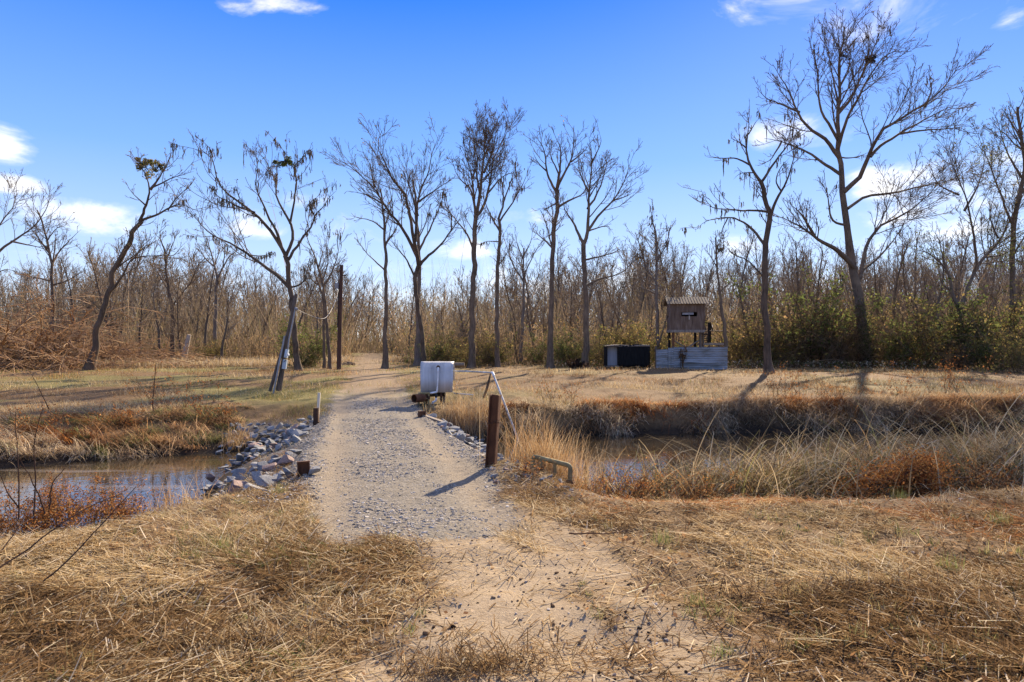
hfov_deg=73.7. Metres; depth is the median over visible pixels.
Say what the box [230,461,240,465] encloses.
rock
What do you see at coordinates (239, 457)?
rock
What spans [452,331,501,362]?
shrub
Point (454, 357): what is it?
shrub
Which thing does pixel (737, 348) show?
shrub
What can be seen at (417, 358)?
bare tree
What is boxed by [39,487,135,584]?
bare branch
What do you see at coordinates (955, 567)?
green tuft
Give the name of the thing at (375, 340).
woodland
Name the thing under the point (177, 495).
grass clump
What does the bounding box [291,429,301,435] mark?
rock
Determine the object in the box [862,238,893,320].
forest tree
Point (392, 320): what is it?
forest tree
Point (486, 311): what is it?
forest tree
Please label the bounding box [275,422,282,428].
rock
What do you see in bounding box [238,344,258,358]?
shrub
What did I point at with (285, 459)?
rock
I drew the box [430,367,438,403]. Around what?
pvc riser
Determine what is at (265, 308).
forest tree
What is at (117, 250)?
forest tree
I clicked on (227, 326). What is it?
forest tree
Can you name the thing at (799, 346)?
shrub
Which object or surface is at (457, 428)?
rock
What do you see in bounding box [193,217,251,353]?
bare tree
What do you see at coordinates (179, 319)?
forest tree
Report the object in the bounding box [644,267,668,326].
forest tree
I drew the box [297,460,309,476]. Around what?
steel stub
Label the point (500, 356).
shrub
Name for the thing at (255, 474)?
rock
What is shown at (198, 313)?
forest tree
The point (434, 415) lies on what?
rock
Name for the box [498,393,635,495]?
grass clump
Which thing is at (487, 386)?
dead stalk
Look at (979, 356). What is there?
shrub
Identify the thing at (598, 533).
stick
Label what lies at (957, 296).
forest tree
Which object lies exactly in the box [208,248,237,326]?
forest tree
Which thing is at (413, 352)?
shrub
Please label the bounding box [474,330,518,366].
shrub
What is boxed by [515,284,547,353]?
forest tree
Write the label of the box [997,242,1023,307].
forest tree
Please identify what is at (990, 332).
shrub
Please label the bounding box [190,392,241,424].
dead weed
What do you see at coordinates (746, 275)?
forest tree
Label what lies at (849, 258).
tree
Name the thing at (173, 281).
forest tree
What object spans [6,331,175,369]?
bramble thicket
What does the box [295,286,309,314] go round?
forest tree
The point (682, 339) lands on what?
shrub
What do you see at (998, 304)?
forest tree
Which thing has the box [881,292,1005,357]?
shrub
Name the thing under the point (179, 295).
forest tree
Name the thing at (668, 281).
forest tree
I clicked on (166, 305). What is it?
forest tree
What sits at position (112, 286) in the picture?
leaning tree
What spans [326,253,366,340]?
forest tree
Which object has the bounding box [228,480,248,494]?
rock
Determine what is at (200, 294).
forest tree
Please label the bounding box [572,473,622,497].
dead weed
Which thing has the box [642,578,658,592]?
stick
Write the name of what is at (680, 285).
forest tree
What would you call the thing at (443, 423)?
rock
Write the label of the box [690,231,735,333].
forest tree
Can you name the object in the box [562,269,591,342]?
forest tree
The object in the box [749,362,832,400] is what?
dead weed
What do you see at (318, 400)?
wooden stake
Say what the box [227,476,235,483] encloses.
rock
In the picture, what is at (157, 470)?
water
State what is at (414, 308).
forest tree
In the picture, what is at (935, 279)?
forest tree
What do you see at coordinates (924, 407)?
bank grass
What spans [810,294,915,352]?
shrub
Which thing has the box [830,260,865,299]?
forest tree
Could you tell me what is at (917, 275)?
forest tree
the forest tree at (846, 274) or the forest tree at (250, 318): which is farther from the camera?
the forest tree at (846, 274)
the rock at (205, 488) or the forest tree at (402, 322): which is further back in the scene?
the forest tree at (402, 322)
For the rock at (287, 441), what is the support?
on the ground at (272, 405)
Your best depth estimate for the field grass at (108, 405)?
21.96 m
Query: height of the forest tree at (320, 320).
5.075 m
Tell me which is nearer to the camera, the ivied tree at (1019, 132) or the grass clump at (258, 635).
the grass clump at (258, 635)
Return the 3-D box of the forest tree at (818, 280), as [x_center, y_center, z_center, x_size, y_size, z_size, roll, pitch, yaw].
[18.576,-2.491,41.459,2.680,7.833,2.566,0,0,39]
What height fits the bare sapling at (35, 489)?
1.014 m
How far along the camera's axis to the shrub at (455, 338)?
41.76 m
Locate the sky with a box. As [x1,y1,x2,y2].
[0,0,1023,339]
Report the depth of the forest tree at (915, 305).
38.84 m
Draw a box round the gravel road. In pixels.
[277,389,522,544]
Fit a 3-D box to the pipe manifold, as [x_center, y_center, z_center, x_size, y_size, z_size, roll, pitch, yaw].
[-2.206,1.512,17.100,0.313,0.455,0.067,0,0,0]
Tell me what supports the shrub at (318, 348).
on the ground at (272, 405)
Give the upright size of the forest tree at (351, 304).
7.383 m
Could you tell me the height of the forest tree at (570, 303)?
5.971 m
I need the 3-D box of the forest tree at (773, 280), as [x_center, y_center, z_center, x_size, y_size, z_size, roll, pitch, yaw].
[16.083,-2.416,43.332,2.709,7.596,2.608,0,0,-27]
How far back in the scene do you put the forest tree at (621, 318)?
44.33 m
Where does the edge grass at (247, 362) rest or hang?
on the ground at (272, 405)
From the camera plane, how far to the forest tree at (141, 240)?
74.61 m
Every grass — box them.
[0,358,1023,433]
[0,385,1023,466]
[5,354,1022,368]
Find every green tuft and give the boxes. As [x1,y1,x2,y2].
[203,532,234,550]
[267,483,289,492]
[644,523,679,547]
[888,487,914,498]
[931,549,964,574]
[984,509,1012,526]
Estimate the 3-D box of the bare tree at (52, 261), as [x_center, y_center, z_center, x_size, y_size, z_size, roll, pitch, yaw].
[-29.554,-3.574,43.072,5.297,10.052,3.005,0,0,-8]
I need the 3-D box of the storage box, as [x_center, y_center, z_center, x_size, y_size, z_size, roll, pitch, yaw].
[5.623,0.825,33.556,2.099,1.334,1.248,0,0,0]
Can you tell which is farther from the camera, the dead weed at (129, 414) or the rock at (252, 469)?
the dead weed at (129, 414)
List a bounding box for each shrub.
[188,339,229,361]
[192,338,240,362]
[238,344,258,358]
[265,309,346,366]
[288,342,321,367]
[381,334,429,354]
[400,335,433,360]
[404,326,465,364]
[424,331,477,358]
[427,326,490,362]
[434,334,491,367]
[441,342,483,363]
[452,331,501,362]
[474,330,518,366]
[476,340,520,364]
[521,338,546,364]
[524,328,595,364]
[533,324,608,366]
[559,347,603,364]
[569,322,643,366]
[593,323,648,350]
[596,325,655,356]
[599,320,678,366]
[609,321,664,346]
[651,334,705,362]
[652,332,698,346]
[697,317,758,346]
[698,328,746,363]
[705,281,879,367]
[705,312,805,367]
[714,299,792,333]
[715,261,881,366]
[719,312,802,349]
[738,319,831,366]
[739,326,799,363]
[740,293,850,334]
[783,300,907,368]
[800,299,927,366]
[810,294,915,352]
[847,303,957,365]
[852,302,965,367]
[856,274,1023,367]
[869,294,949,337]
[871,289,1018,368]
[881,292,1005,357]
[912,274,1023,368]
[932,337,983,370]
[940,327,1023,371]
[944,303,1023,343]
[972,314,1022,342]
[974,322,1023,373]
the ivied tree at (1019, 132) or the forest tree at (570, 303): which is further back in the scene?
the forest tree at (570, 303)
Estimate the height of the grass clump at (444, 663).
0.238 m
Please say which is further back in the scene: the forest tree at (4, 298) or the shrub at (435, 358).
the forest tree at (4, 298)
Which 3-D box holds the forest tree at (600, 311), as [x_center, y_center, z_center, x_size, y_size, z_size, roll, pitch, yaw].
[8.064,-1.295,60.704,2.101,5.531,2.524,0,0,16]
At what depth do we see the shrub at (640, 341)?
34.78 m
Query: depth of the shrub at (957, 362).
31.86 m
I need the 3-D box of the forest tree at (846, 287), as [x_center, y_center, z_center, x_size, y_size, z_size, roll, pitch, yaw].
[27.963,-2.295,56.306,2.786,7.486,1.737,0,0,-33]
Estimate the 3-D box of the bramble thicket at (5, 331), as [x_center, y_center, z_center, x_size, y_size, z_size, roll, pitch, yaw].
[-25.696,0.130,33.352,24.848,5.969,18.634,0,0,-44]
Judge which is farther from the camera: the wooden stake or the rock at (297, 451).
the wooden stake
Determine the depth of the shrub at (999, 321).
38.46 m
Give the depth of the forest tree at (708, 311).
50.32 m
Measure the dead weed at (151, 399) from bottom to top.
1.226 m
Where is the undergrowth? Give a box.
[4,289,1023,365]
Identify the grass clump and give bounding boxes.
[89,603,468,664]
[143,471,224,510]
[208,423,258,451]
[343,625,615,681]
[438,386,510,438]
[438,394,470,425]
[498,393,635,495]
[635,563,1014,613]
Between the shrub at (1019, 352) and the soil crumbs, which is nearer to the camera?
the soil crumbs
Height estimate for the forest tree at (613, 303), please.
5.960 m
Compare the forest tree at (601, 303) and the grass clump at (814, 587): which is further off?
the forest tree at (601, 303)
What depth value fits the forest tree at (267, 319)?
57.23 m
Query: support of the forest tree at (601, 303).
on the ground at (272, 405)
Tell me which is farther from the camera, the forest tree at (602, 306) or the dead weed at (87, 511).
the forest tree at (602, 306)
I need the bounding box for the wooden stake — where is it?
[317,393,320,413]
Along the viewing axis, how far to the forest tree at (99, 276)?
42.49 m
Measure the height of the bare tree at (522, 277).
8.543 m
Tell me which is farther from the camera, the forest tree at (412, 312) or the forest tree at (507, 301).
the forest tree at (507, 301)
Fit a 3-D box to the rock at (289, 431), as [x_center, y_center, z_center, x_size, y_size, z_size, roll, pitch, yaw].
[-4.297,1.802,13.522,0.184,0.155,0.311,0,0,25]
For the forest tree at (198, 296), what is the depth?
73.42 m
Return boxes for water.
[0,428,1023,533]
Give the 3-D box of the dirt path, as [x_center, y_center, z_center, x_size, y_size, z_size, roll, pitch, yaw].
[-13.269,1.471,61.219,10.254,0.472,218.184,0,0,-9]
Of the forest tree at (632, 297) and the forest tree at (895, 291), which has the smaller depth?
the forest tree at (895, 291)
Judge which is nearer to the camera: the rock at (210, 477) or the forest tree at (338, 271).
the rock at (210, 477)
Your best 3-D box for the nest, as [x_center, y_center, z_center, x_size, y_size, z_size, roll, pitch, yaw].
[19.411,-15.302,37.108,0.845,0.589,0.589,0,0,0]
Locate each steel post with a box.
[313,408,320,425]
[485,394,500,467]
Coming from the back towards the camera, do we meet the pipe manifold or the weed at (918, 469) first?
the pipe manifold
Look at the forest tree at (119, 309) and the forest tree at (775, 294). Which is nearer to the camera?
the forest tree at (119, 309)
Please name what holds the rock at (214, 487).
on the ground at (272, 405)
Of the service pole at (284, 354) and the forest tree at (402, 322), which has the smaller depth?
the service pole at (284, 354)
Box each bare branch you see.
[0,493,121,567]
[1,498,34,551]
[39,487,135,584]
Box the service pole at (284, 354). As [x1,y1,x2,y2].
[268,294,297,393]
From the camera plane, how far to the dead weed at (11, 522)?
7.04 m
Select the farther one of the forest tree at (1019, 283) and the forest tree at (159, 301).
the forest tree at (159, 301)
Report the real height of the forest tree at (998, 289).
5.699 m
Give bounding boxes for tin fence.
[655,346,727,369]
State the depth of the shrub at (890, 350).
34.11 m
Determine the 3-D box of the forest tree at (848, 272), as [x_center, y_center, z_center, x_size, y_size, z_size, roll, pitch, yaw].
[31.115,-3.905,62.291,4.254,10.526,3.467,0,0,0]
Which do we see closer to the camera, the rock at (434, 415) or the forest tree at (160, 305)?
the rock at (434, 415)
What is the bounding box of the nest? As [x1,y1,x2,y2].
[863,54,876,63]
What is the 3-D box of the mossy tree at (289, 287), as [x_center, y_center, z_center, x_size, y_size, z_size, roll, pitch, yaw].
[-12.905,-4.365,31.572,9.298,11.777,6.851,0,0,0]
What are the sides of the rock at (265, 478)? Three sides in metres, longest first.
0.360 x 0.210 x 0.144 m
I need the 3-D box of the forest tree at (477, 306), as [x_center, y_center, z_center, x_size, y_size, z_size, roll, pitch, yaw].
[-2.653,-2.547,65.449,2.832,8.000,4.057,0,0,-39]
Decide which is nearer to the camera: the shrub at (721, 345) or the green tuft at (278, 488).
the green tuft at (278, 488)
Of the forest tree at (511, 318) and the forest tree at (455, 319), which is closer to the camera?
the forest tree at (455, 319)
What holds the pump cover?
on the ground at (272, 405)
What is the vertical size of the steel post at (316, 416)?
0.380 m
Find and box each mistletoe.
[135,157,155,179]
[149,160,166,171]
[272,156,294,167]
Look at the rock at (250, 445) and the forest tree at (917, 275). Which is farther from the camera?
the forest tree at (917, 275)
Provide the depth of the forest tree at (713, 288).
85.77 m
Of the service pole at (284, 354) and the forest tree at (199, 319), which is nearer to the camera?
the service pole at (284, 354)
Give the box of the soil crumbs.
[2,493,1022,681]
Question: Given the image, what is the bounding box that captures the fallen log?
[455,363,464,366]
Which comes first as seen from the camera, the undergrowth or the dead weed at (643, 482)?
the dead weed at (643, 482)
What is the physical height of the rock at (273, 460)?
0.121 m
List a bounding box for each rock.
[200,484,208,490]
[205,473,215,482]
[208,482,222,489]
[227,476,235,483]
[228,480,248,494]
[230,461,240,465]
[232,467,246,476]
[235,475,245,480]
[236,453,243,460]
[243,483,262,492]
[248,442,262,448]
[249,467,257,472]
[250,448,255,455]
[251,471,260,480]
[255,474,279,489]
[257,461,267,470]
[262,462,277,471]
[267,457,281,463]
[273,473,281,481]
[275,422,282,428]
[277,454,293,464]
[282,467,293,477]
[284,439,289,444]
[286,429,300,435]
[289,449,301,454]
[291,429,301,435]
[293,434,300,441]
[308,466,320,474]
[428,413,436,417]
[436,421,446,427]
[450,426,459,431]
[456,433,465,440]
[465,437,473,442]
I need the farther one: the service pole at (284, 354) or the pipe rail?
the service pole at (284, 354)
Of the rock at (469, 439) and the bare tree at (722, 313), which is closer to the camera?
the rock at (469, 439)
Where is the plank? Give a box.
[417,413,442,421]
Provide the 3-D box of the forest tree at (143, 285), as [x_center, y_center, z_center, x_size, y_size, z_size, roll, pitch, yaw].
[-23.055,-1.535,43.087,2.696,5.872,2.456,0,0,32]
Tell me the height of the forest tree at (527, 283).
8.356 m
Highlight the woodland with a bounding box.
[0,186,1023,357]
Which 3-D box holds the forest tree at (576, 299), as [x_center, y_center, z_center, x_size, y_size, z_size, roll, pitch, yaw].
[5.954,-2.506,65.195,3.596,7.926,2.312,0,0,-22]
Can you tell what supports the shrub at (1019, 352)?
on the ground at (272, 405)
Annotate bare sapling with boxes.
[1,412,19,521]
[20,409,64,515]
[29,371,48,408]
[152,361,156,410]
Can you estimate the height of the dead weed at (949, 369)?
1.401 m
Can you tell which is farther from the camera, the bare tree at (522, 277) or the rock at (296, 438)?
the bare tree at (522, 277)
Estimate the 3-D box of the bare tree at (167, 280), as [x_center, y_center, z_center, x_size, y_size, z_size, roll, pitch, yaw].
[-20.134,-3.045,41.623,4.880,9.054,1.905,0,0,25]
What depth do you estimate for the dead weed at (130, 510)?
7.65 m
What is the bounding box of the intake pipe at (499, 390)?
[453,370,518,438]
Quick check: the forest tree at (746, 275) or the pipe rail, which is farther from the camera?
the forest tree at (746, 275)
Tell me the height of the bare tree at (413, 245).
13.729 m
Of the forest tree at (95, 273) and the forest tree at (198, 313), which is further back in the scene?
the forest tree at (198, 313)
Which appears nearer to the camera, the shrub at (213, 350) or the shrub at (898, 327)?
the shrub at (898, 327)
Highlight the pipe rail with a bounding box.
[531,455,573,485]
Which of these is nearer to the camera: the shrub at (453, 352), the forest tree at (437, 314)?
the shrub at (453, 352)
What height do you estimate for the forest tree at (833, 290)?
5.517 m
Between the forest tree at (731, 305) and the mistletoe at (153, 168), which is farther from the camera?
the forest tree at (731, 305)
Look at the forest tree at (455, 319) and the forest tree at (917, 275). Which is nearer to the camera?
the forest tree at (455, 319)
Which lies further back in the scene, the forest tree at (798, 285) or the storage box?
the forest tree at (798, 285)
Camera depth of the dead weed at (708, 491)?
8.60 m
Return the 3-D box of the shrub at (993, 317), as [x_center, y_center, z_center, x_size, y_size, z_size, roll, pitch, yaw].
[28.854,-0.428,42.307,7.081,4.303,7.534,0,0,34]
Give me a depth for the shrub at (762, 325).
39.98 m
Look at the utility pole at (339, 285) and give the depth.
33.12 m
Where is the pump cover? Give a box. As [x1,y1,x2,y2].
[420,361,454,402]
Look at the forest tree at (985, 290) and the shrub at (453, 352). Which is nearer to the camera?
the shrub at (453, 352)
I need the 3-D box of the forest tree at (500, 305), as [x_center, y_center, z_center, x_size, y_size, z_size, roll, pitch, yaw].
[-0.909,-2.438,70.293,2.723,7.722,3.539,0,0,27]
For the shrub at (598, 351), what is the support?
on the ground at (272, 405)
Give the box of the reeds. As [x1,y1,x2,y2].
[511,365,1023,501]
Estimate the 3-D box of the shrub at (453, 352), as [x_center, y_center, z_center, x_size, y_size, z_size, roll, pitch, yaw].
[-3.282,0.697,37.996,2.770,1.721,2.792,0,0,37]
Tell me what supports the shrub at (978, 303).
on the ground at (272, 405)
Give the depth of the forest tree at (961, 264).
45.00 m
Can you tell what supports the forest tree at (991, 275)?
on the ground at (272, 405)
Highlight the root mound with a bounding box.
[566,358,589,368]
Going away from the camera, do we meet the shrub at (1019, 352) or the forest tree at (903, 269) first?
the shrub at (1019, 352)
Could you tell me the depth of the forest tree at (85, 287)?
46.84 m
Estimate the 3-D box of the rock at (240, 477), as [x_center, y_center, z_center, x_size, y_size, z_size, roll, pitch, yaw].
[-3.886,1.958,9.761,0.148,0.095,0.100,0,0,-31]
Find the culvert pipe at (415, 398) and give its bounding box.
[411,394,427,402]
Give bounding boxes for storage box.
[604,344,649,368]
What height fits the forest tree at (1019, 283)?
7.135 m
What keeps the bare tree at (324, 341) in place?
on the ground at (272, 405)
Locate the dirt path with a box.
[339,351,754,681]
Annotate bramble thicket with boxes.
[0,272,225,377]
[0,287,229,371]
[0,307,229,369]
[0,320,168,371]
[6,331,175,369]
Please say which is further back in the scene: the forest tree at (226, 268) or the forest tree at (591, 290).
the forest tree at (226, 268)
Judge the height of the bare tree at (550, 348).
12.920 m
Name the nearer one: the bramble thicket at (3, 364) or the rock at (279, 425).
the rock at (279, 425)
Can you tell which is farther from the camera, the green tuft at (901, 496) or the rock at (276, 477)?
the rock at (276, 477)
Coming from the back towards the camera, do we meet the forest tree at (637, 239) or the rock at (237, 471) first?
the forest tree at (637, 239)
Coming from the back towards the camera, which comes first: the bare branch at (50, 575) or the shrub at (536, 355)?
the shrub at (536, 355)
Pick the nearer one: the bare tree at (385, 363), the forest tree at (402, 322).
the bare tree at (385, 363)
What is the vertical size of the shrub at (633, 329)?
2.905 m
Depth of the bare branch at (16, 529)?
5.33 m
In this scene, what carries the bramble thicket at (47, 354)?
on the ground at (272, 405)
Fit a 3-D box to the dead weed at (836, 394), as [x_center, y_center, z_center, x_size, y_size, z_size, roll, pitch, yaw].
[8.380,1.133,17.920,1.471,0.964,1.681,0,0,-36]
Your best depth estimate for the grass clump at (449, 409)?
16.16 m
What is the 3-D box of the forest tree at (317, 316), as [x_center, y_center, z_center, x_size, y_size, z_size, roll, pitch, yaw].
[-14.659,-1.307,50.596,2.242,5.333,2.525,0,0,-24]
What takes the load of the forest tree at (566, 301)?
on the ground at (272, 405)
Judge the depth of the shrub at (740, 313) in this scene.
54.23 m
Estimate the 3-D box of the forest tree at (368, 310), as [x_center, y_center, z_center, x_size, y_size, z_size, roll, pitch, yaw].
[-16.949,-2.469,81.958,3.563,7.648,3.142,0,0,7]
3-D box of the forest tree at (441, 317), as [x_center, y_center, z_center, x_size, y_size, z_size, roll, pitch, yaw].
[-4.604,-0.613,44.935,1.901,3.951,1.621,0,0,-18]
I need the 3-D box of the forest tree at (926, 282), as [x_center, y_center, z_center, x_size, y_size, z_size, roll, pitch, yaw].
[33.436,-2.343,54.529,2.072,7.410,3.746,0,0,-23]
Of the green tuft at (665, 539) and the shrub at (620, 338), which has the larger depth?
the shrub at (620, 338)
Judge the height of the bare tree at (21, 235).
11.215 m
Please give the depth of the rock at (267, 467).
9.41 m
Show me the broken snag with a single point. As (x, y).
(188, 338)
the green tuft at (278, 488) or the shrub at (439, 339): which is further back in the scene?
the shrub at (439, 339)
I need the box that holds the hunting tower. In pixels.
[663,297,727,347]
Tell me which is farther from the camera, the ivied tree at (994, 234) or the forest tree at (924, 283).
the forest tree at (924, 283)
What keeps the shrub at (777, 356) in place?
on the ground at (272, 405)
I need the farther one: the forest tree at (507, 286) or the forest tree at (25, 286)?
the forest tree at (25, 286)
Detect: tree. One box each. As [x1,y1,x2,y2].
[0,170,76,275]
[0,286,19,335]
[4,260,42,316]
[4,274,34,333]
[13,208,86,334]
[13,299,40,334]
[15,282,45,331]
[44,249,80,329]
[48,290,70,331]
[52,248,88,331]
[55,264,89,322]
[70,237,124,349]
[73,274,103,339]
[74,241,119,312]
[74,244,112,333]
[75,260,113,340]
[82,139,209,369]
[84,255,129,345]
[107,238,140,334]
[110,244,148,338]
[114,232,156,332]
[122,270,157,352]
[131,252,173,337]
[134,255,163,325]
[142,278,174,360]
[147,261,180,335]
[147,272,185,343]
[151,218,208,358]
[154,270,207,339]
[158,263,200,354]
[162,129,340,370]
[165,281,187,339]
[179,245,213,330]
[183,299,213,342]
[185,277,219,327]
[185,301,217,339]
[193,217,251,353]
[194,238,225,358]
[204,279,252,360]
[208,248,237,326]
[212,294,238,328]
[218,301,237,358]
[235,299,269,349]
[249,290,280,342]
[253,281,284,341]
[274,283,299,333]
[285,287,312,338]
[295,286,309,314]
[297,219,347,368]
[297,238,340,332]
[300,288,330,345]
[303,241,337,367]
[309,296,330,343]
[319,112,469,360]
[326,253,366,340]
[328,286,366,325]
[343,179,405,368]
[355,291,380,351]
[388,303,403,352]
[391,169,449,365]
[397,311,413,333]
[399,279,425,353]
[407,296,427,328]
[410,294,431,333]
[427,305,448,355]
[428,303,453,341]
[433,98,526,368]
[446,285,478,358]
[448,293,484,346]
[449,308,476,336]
[458,285,477,320]
[464,274,493,332]
[477,148,533,366]
[481,301,493,325]
[482,251,518,355]
[484,282,516,332]
[489,281,521,337]
[499,302,509,340]
[501,222,547,362]
[502,246,553,348]
[502,303,522,362]
[503,303,518,334]
[510,304,529,343]
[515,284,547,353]
[523,114,595,367]
[533,276,557,342]
[536,235,572,340]
[555,117,647,367]
[556,282,573,328]
[558,277,583,342]
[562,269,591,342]
[564,273,582,343]
[568,238,615,357]
[576,262,606,311]
[589,265,624,332]
[589,270,616,343]
[589,280,614,337]
[591,298,606,324]
[600,273,635,334]
[602,285,633,341]
[618,239,662,329]
[619,199,685,349]
[620,268,642,324]
[623,218,666,333]
[636,223,678,296]
[637,293,666,340]
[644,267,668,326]
[654,257,687,309]
[664,273,691,346]
[666,242,700,339]
[679,100,813,372]
[684,277,709,318]
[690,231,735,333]
[690,277,724,346]
[693,266,728,309]
[699,296,714,335]
[703,215,741,352]
[717,266,760,361]
[719,295,740,339]
[728,224,761,319]
[743,248,781,328]
[752,0,1018,365]
[754,279,788,318]
[769,266,791,311]
[774,225,826,324]
[775,267,815,313]
[794,237,840,359]
[814,271,854,327]
[825,246,869,302]
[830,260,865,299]
[835,242,880,323]
[837,268,853,320]
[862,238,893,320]
[869,268,900,343]
[880,228,917,329]
[881,231,932,327]
[895,112,1023,366]
[898,279,935,364]
[902,225,936,310]
[906,269,947,306]
[908,253,952,340]
[911,213,993,323]
[916,226,982,329]
[924,264,947,296]
[926,286,953,315]
[945,264,985,338]
[946,87,1023,356]
[972,278,1008,322]
[974,246,1008,311]
[977,257,1006,307]
[979,293,1008,316]
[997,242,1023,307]
[1003,269,1023,313]
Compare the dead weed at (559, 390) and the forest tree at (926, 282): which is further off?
the forest tree at (926, 282)
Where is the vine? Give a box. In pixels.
[678,346,686,368]
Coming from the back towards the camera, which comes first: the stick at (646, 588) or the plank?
the plank
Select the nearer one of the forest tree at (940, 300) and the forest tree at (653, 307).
the forest tree at (653, 307)
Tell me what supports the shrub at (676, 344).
on the ground at (272, 405)
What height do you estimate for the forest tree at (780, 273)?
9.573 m
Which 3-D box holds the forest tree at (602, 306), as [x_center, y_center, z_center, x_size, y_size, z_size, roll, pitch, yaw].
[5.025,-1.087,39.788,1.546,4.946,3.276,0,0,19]
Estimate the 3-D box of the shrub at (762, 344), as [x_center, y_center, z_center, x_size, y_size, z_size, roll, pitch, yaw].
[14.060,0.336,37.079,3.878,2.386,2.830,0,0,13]
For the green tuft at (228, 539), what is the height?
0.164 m
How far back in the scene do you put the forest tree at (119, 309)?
43.88 m
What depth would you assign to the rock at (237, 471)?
10.42 m
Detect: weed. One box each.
[0,471,191,536]
[0,478,93,538]
[7,400,69,434]
[65,477,189,527]
[90,399,169,427]
[112,361,228,417]
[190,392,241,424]
[512,451,546,479]
[530,375,587,402]
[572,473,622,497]
[592,452,698,500]
[650,465,750,501]
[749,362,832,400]
[771,441,969,499]
[804,366,876,402]
[857,370,924,396]
[890,348,1010,395]
[927,442,1023,493]
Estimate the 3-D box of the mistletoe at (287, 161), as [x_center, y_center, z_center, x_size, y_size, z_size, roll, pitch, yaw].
[-10.603,-8.205,31.447,1.098,0.627,0.973,0,0,0]
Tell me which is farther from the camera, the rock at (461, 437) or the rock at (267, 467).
the rock at (461, 437)
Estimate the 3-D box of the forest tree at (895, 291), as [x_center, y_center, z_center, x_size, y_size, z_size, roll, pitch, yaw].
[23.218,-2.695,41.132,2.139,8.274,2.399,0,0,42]
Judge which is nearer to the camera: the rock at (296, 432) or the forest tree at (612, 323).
the rock at (296, 432)
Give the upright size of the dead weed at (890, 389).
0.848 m
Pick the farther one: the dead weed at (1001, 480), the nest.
the nest
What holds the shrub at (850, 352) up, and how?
on the ground at (272, 405)
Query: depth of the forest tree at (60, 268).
62.77 m
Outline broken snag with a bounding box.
[181,334,190,358]
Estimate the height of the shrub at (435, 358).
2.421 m
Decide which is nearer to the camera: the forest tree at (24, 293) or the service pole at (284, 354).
the service pole at (284, 354)
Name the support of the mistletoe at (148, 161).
attached to the leaning tree at (112, 286)
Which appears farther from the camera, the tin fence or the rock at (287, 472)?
the tin fence
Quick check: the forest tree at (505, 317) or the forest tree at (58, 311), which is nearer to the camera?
the forest tree at (58, 311)
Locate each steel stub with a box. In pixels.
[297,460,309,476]
[418,411,425,417]
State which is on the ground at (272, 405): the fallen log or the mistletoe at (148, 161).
the fallen log
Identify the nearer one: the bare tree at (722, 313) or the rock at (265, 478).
the rock at (265, 478)
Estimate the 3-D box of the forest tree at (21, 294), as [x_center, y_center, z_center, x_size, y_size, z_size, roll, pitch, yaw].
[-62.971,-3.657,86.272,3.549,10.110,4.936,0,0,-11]
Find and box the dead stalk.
[483,369,491,397]
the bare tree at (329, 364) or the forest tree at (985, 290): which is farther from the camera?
the forest tree at (985, 290)
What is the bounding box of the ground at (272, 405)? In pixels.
[0,343,1023,681]
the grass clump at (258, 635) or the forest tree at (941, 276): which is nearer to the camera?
the grass clump at (258, 635)
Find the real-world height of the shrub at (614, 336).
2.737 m
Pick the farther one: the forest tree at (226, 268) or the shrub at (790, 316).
the forest tree at (226, 268)
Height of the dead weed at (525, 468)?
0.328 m
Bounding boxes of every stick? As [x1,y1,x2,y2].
[417,582,444,599]
[569,529,631,534]
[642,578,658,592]
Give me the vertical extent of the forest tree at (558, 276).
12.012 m
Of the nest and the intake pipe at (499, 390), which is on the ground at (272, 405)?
the intake pipe at (499, 390)
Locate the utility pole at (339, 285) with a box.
[335,265,347,369]
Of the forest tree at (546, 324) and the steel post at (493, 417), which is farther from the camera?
the forest tree at (546, 324)
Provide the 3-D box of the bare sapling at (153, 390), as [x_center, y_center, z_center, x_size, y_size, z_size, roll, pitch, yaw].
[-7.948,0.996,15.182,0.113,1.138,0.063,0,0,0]
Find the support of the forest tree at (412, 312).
on the ground at (272, 405)
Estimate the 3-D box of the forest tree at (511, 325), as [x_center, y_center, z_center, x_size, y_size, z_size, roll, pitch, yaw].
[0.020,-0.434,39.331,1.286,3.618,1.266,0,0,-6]
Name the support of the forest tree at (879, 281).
on the ground at (272, 405)
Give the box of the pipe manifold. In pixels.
[418,392,429,404]
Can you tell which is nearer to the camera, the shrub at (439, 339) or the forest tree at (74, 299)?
the shrub at (439, 339)
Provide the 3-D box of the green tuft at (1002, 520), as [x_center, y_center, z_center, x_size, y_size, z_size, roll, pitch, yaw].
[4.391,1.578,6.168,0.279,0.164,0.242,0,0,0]
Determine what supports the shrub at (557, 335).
on the ground at (272, 405)
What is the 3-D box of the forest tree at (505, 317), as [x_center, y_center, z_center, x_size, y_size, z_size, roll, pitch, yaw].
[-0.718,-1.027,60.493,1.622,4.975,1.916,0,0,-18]
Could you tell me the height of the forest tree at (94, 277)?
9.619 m
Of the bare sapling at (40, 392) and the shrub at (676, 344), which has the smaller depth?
the bare sapling at (40, 392)
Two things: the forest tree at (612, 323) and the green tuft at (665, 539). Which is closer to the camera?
the green tuft at (665, 539)

